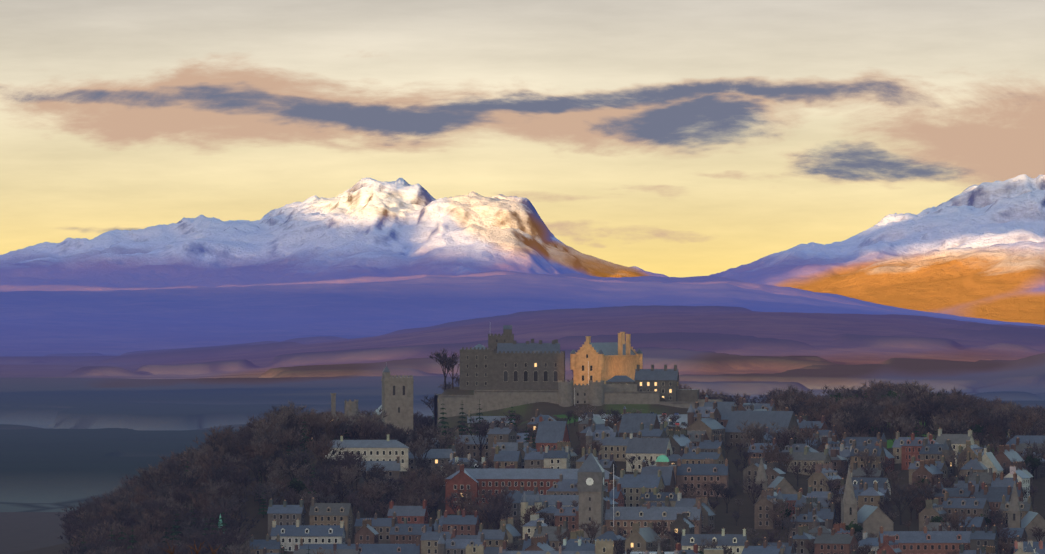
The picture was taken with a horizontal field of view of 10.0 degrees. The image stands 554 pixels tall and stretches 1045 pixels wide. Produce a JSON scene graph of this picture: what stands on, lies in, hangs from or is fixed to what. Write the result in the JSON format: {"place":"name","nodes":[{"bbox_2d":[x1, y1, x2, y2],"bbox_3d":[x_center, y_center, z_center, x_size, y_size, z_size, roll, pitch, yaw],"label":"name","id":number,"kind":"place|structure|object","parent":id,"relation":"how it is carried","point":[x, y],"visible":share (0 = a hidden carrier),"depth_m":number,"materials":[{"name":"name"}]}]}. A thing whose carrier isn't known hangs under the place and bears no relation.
{"place":"outdoors","nodes":[
{"label":"outdoors","id":0,"kind":"place"},
{"bbox_2d":[0,274,1044,511],"bbox_3d":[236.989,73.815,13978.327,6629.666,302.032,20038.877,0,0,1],"label":"ground","id":1,"kind":"structure","parent":0,"point":[101,392],"depth_m":12772.16,"materials":[{"name":"blue"}]},
{"bbox_2d":[0,174,1044,326],"bbox_3d":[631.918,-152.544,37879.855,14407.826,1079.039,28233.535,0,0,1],"label":"mountains","id":2,"kind":"structure","parent":0,"point":[975,252],"depth_m":37280.97,"materials":[{"name":"white snow"}]},
{"bbox_2d":[0,387,1044,553],"bbox_3d":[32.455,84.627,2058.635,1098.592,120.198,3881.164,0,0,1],"label":"ground","id":3,"kind":"structure","parent":0,"point":[30,532],"depth_m":2478.11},
{"bbox_2d":[157,539,336,553],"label":"trees","id":4,"kind":"object","parent":3,"relation":"on","point":[191,547],"visible":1,"depth_m":636.04,"materials":[{"name":"plant"}]},
{"bbox_2d":[55,346,1044,553],"bbox_3d":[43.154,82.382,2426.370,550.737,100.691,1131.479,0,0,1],"label":"trees","id":5,"kind":"object","parent":3,"relation":"on","point":[98,524],"visible":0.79,"depth_m":2427.38,"materials":[{"name":"brown plant"}]},
{"bbox_2d":[218,325,1044,553],"bbox_3d":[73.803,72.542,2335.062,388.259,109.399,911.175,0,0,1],"label":"buildings","id":6,"kind":"structure","parent":3,"relation":"on","point":[505,370],"depth_m":2400.80,"materials":[{"name":"stone"}]},
{"bbox_2d":[0,0,1044,276],"label":"sky","id":7,"kind":"structure","parent":0,"point":[670,138],"materials":[{"name":"yellow"}]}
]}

